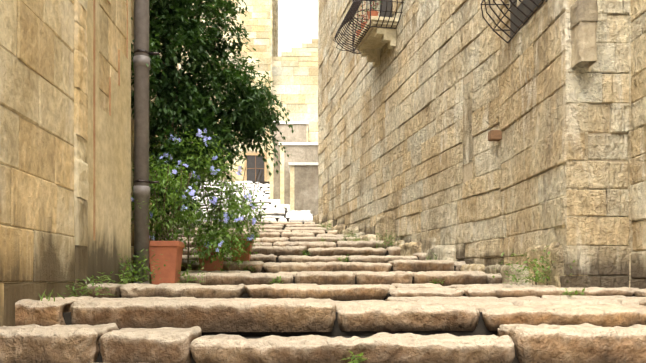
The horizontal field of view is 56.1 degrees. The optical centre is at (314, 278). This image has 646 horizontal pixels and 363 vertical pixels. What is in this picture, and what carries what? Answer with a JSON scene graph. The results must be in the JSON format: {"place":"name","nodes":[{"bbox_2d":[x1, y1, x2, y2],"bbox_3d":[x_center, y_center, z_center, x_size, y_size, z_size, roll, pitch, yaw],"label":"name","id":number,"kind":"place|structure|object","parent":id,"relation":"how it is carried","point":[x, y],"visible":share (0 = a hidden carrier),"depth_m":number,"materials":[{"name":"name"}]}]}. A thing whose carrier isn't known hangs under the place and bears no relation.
{"place":"outdoors","nodes":[
{"label":"outdoors","id":0,"kind":"place"},
{"bbox_2d":[0,0,179,326],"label":"wall","id":1,"kind":"structure","parent":0,"point":[37,247],"depth_m":4.79,"materials":[{"name":"beige stone"}]},
{"bbox_2d":[73,0,88,296],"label":"stone pilaster","id":2,"kind":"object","parent":1,"relation":"attached to","point":[81,167],"depth_m":5.33,"materials":[{"name":"stone"}]},
{"bbox_2d":[93,0,94,239],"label":"pipe","id":3,"kind":"object","parent":1,"relation":"attached to","point":[93,119],"depth_m":5.69,"materials":[{"name":"brown metal"}]},
{"bbox_2d":[99,0,126,113],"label":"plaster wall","id":4,"kind":"structure","parent":1,"relation":"attached to","point":[112,27],"depth_m":6.21,"materials":[{"name":"stone"}]},
{"bbox_2d":[133,0,158,283],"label":"down pipe","id":5,"kind":"object","parent":1,"relation":"attached to","point":[142,182],"visible":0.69,"depth_m":6.99,"materials":[{"name":"metal"}]},
{"bbox_2d":[131,0,295,269],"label":"climber plant","id":6,"kind":"object","parent":1,"relation":"attached to","point":[248,116],"visible":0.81,"depth_m":8.27,"materials":[{"name":"green plant"}]},
{"bbox_2d":[176,0,270,180],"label":"facade wall","id":7,"kind":"structure","parent":0,"point":[257,22],"depth_m":32.24,"materials":[{"name":"stone"}]},
{"bbox_2d":[244,153,266,180],"bbox_3d":[-3.158,-5.858,32.228,1.190,1.620,0.048,0,0,-1],"label":"window","id":8,"kind":"structure","parent":7,"relation":"attached to","point":[254,164],"depth_m":32.23,"materials":[{"name":"brown wood"}]},
{"bbox_2d":[271,0,277,93],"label":"side wall","id":9,"kind":"structure","parent":7,"relation":"attached to","point":[274,28],"depth_m":28.11,"materials":[{"name":"stone"}]},
{"bbox_2d":[272,39,317,141],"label":"masonry wall","id":10,"kind":"structure","parent":9,"relation":"attached to","point":[295,77],"depth_m":26.93,"materials":[{"name":"stone"}]},
{"bbox_2d":[270,121,317,215],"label":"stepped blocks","id":11,"kind":"structure","parent":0,"point":[305,187],"depth_m":24.12,"materials":[{"name":"beige stone"}]},
{"bbox_2d":[278,0,317,56],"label":"sky","id":12,"kind":"structure","parent":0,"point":[297,23],"depth_m":37.92,"materials":[{"name":"white"}]},
{"label":"ground","id":13,"kind":"structure","parent":0,"visible":0},
{"bbox_2d":[188,181,312,221],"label":"stone steps","id":14,"kind":"object","parent":13,"relation":"on","point":[268,182],"visible":0.02,"depth_m":24.45,"materials":[{"name":"stone"}]},
{"bbox_2d":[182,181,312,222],"bbox_3d":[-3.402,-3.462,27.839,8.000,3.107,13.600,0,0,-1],"label":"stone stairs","id":15,"kind":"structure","parent":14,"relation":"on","point":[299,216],"depth_m":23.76,"materials":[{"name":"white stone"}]},
{"bbox_2d":[0,221,645,362],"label":"stone stairs","id":16,"kind":"structure","parent":13,"relation":"on","point":[154,323],"depth_m":4.22,"materials":[{"name":"beige stone"}]},
{"bbox_2d":[149,238,253,284],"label":"flower pots","id":17,"kind":"object","parent":16,"relation":"on","point":[171,251],"visible":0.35,"depth_m":7.18,"materials":[{"name":"ceramic"}]},
{"bbox_2d":[131,125,269,270],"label":"potted plumbago plants","id":18,"kind":"object","parent":17,"relation":"in","point":[226,243],"visible":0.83,"depth_m":8.06,"materials":[{"name":"green plant"}]},
{"bbox_2d":[38,222,584,362],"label":"grass tufts","id":19,"kind":"object","parent":16,"relation":"on","point":[537,278],"visible":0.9,"depth_m":6.33,"materials":[{"name":"green plant"}]},
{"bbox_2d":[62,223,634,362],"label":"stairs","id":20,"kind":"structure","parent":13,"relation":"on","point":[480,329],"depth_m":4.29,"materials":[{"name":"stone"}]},
{"bbox_2d":[318,0,645,288],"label":"wall","id":21,"kind":"structure","parent":13,"relation":"on","point":[562,161],"depth_m":8.13,"materials":[{"name":"stone"}]},
{"bbox_2d":[333,0,403,66],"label":"balcony","id":22,"kind":"structure","parent":21,"relation":"attached to","point":[375,33],"depth_m":12.66,"materials":[{"name":"metal"}]},
{"bbox_2d":[313,212,563,287],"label":"rock plinth wall","id":23,"kind":"structure","parent":21,"relation":"attached to","point":[385,222],"depth_m":9.34,"materials":[{"name":"stone"}]},
{"bbox_2d":[463,79,472,164],"bbox_3d":[2.272,-2.308,8.994,0.058,1.200,0.345,0,0,-1],"label":"wall recess panel","id":24,"kind":"object","parent":21,"relation":"attached to","point":[467,125],"visible":0.8,"depth_m":9.01,"materials":[{"name":"stone"}]},
{"bbox_2d":[488,130,501,140],"bbox_3d":[2.396,-1.878,7.974,0.200,0.120,0.140,0,0,-1],"label":"brick","id":25,"kind":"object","parent":21,"relation":"attached to","point":[494,135],"depth_m":7.91,"materials":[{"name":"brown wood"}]},
{"bbox_2d":[480,0,546,42],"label":"grille window","id":26,"kind":"structure","parent":21,"relation":"attached to","point":[521,12],"depth_m":7.23,"materials":[{"name":"metal"}]},
{"bbox_2d":[570,0,597,67],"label":"stone corbel","id":27,"kind":"object","parent":21,"relation":"attached to","point":[583,19],"visible":0.96,"depth_m":5.79,"materials":[{"name":"beige stone"}]}
]}

